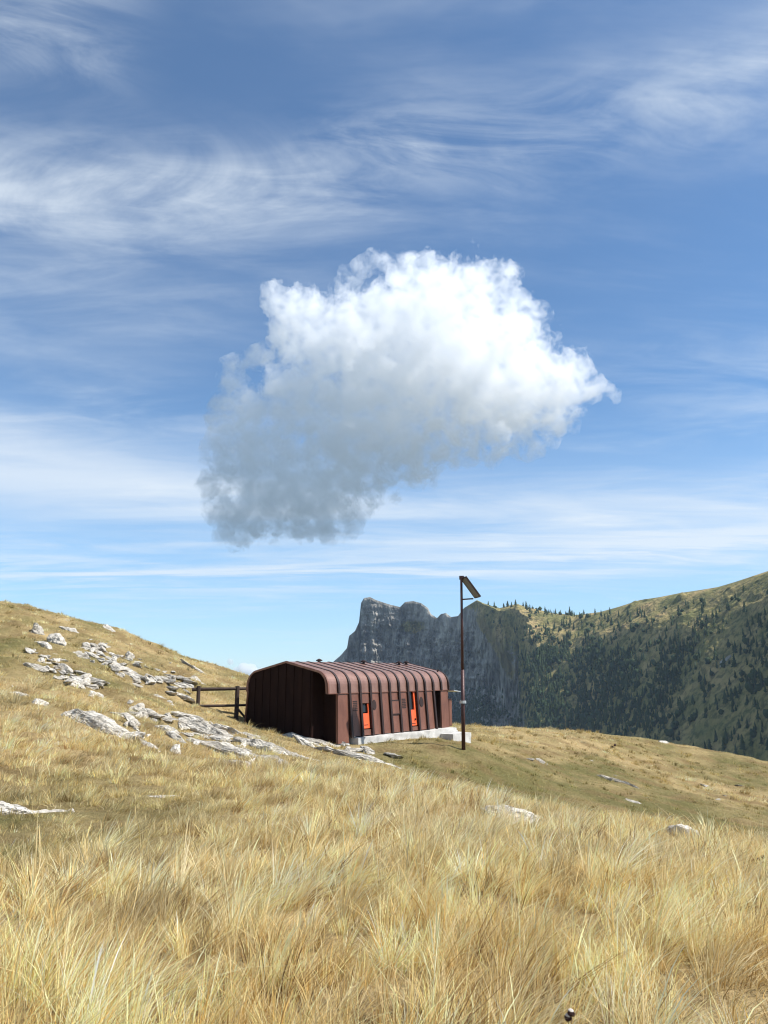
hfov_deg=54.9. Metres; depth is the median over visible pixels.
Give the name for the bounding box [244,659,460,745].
mountain hut
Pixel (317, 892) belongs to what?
rusty grass
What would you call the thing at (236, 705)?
wooden fence
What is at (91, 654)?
stone
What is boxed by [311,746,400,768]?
rock
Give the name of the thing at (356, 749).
stone
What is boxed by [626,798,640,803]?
rock
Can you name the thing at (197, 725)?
rock
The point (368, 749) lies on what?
stone
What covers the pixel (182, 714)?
stone
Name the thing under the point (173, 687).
stone
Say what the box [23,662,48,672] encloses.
stone
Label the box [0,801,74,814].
rock
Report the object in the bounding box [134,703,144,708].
stone
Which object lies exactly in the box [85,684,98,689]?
stone
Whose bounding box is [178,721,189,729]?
stone
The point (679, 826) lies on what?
rock
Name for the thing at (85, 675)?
stone
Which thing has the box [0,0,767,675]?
sky
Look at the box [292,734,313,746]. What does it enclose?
stone
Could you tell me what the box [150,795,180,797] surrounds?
rock
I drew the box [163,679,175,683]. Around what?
stone
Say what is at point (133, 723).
stone
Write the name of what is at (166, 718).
stone
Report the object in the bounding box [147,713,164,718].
stone
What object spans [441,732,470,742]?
concrete slab
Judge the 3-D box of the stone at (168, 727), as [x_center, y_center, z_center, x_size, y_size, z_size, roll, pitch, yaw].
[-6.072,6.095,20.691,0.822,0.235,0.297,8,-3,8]
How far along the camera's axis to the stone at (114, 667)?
31.64 m
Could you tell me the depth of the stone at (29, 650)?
31.14 m
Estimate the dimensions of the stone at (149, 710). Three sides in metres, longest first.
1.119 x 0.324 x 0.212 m
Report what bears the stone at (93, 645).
on the ground at (436, 755)
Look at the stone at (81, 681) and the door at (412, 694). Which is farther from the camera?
the door at (412, 694)
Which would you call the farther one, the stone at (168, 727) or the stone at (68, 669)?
the stone at (68, 669)
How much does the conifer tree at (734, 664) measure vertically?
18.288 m
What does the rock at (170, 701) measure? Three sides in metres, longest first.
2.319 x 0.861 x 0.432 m
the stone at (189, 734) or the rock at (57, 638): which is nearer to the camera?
the stone at (189, 734)
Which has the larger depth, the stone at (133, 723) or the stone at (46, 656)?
the stone at (46, 656)
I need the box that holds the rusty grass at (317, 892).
[1,727,767,1023]
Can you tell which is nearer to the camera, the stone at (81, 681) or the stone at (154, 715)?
the stone at (154, 715)
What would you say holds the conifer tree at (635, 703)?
on the mountain
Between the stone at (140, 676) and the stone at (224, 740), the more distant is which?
the stone at (140, 676)
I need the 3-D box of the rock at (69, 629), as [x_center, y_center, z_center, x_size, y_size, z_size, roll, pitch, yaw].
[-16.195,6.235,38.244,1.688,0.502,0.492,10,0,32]
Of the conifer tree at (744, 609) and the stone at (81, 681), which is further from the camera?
the conifer tree at (744, 609)
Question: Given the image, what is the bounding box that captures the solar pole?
[459,576,480,749]
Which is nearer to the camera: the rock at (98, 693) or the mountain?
the rock at (98, 693)
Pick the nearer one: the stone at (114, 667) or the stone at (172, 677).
the stone at (114, 667)
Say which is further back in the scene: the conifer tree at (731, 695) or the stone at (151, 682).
the conifer tree at (731, 695)
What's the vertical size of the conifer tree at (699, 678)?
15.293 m
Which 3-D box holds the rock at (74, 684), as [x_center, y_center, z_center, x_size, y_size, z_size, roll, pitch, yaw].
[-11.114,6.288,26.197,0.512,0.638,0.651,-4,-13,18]
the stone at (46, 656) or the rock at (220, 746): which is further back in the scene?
the stone at (46, 656)
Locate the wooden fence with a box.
[192,686,245,719]
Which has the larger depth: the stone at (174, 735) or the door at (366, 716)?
the door at (366, 716)
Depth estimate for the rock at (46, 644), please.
33.22 m
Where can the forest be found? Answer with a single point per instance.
(540, 668)
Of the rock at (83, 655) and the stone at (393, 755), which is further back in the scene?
the rock at (83, 655)
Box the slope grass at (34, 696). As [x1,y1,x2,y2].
[0,630,767,832]
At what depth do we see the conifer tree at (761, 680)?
728.02 m
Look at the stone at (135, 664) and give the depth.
33.73 m
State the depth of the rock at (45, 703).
21.02 m
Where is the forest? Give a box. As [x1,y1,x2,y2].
[430,586,767,755]
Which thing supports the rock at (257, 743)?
on the ground at (436, 755)
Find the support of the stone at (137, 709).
on the ground at (436, 755)
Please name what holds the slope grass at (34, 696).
on the ground at (436, 755)
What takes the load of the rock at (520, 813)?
on the ground at (436, 755)
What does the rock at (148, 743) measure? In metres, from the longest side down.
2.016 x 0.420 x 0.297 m
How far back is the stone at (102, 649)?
35.07 m
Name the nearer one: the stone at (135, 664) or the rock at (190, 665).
the stone at (135, 664)
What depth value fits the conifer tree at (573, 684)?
1140.99 m
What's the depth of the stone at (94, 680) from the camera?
27.57 m
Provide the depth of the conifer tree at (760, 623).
810.80 m
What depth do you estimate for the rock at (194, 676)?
35.35 m
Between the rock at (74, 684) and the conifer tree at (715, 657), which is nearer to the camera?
the rock at (74, 684)
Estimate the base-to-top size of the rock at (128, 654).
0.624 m
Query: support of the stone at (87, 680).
on the ground at (436, 755)
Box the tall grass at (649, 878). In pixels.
[0,816,767,1023]
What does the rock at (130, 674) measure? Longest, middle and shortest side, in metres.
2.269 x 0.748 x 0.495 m
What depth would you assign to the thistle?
2.94 m
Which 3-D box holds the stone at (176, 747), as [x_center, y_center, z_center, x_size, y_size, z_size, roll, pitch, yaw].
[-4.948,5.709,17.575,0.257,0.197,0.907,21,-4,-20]
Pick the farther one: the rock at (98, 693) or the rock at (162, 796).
the rock at (98, 693)
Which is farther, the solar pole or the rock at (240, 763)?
the solar pole
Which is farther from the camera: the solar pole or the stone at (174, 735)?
the solar pole
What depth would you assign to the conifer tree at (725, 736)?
724.44 m
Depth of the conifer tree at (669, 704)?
874.32 m
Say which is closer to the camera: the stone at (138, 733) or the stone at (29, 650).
the stone at (138, 733)
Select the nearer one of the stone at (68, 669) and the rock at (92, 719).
the rock at (92, 719)
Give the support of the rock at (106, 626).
on the ground at (436, 755)
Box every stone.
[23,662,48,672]
[25,648,34,653]
[38,654,50,658]
[64,666,73,673]
[69,676,87,685]
[80,673,91,678]
[82,642,91,646]
[83,676,90,683]
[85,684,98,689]
[86,651,99,657]
[89,677,110,683]
[90,643,99,648]
[98,646,107,652]
[109,664,120,672]
[123,713,140,725]
[128,719,137,727]
[132,731,145,738]
[133,662,141,667]
[133,708,146,711]
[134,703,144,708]
[135,674,144,679]
[142,708,157,713]
[145,680,155,684]
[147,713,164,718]
[149,675,162,682]
[155,725,179,733]
[159,714,176,721]
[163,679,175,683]
[165,691,177,694]
[166,686,180,689]
[166,731,185,742]
[168,675,176,679]
[170,744,180,753]
[172,711,203,719]
[174,682,187,688]
[176,676,190,680]
[176,692,195,702]
[178,681,193,687]
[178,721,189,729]
[180,732,193,736]
[183,679,197,684]
[208,734,234,741]
[217,737,230,743]
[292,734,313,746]
[341,748,362,751]
[360,746,374,753]
[384,752,403,757]
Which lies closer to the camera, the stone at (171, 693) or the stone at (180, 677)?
the stone at (171, 693)
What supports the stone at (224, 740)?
on the ground at (436, 755)
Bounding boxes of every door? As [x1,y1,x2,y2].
[363,703,369,728]
[410,691,416,725]
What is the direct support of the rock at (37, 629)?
on the ground at (436, 755)
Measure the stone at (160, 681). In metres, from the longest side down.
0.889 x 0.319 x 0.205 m
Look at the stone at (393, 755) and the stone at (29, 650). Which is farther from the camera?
the stone at (29, 650)
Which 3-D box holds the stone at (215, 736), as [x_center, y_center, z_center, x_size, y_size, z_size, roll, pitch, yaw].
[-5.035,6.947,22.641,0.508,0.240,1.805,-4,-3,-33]
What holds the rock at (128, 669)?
on the ground at (436, 755)
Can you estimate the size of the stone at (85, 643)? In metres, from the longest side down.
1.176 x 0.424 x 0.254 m
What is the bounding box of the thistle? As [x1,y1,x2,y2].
[564,1008,574,1023]
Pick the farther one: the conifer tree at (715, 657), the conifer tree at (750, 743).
the conifer tree at (715, 657)
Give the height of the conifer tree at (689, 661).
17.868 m
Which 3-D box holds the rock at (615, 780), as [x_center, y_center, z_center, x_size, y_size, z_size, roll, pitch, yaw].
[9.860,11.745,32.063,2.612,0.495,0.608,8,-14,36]
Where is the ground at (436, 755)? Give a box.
[0,601,767,1023]
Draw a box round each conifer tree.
[570,679,575,688]
[632,696,636,707]
[667,696,671,708]
[687,652,691,663]
[697,671,701,681]
[712,646,718,659]
[722,690,728,704]
[723,727,728,743]
[729,689,733,700]
[731,653,736,666]
[742,602,746,611]
[748,734,752,746]
[758,616,763,628]
[759,671,763,683]
[761,632,765,646]
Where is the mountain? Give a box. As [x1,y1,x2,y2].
[334,571,767,760]
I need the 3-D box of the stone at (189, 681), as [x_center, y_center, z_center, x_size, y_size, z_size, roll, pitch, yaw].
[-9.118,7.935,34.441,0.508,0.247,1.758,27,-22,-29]
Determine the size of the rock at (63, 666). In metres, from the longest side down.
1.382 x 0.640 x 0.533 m
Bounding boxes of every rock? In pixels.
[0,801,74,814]
[31,623,44,634]
[32,698,48,705]
[37,641,51,648]
[47,633,66,645]
[53,663,67,669]
[59,626,78,632]
[60,709,136,739]
[64,680,80,687]
[73,651,90,658]
[89,690,103,697]
[103,624,114,631]
[122,666,132,671]
[122,671,143,684]
[125,651,134,658]
[134,736,157,748]
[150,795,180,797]
[154,694,174,705]
[175,717,233,737]
[180,659,204,673]
[188,737,287,763]
[190,675,205,684]
[211,724,260,737]
[224,759,251,767]
[233,737,318,760]
[282,732,340,746]
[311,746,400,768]
[479,805,544,823]
[597,775,638,788]
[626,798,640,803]
[662,824,698,838]
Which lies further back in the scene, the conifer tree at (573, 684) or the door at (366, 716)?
the conifer tree at (573, 684)
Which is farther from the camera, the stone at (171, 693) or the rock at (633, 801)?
the stone at (171, 693)
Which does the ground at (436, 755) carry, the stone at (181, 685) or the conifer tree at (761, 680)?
the stone at (181, 685)
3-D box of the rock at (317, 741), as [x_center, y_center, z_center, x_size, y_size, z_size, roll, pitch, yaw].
[-2.765,8.968,28.087,6.303,0.761,0.873,-2,-8,35]
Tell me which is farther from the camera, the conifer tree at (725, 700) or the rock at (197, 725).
the conifer tree at (725, 700)
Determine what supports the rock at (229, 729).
on the ground at (436, 755)
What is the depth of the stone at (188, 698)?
30.79 m
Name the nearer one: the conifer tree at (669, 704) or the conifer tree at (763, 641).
the conifer tree at (763, 641)
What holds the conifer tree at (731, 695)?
on the mountain
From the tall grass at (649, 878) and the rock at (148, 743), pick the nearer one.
the tall grass at (649, 878)
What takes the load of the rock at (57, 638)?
on the ground at (436, 755)

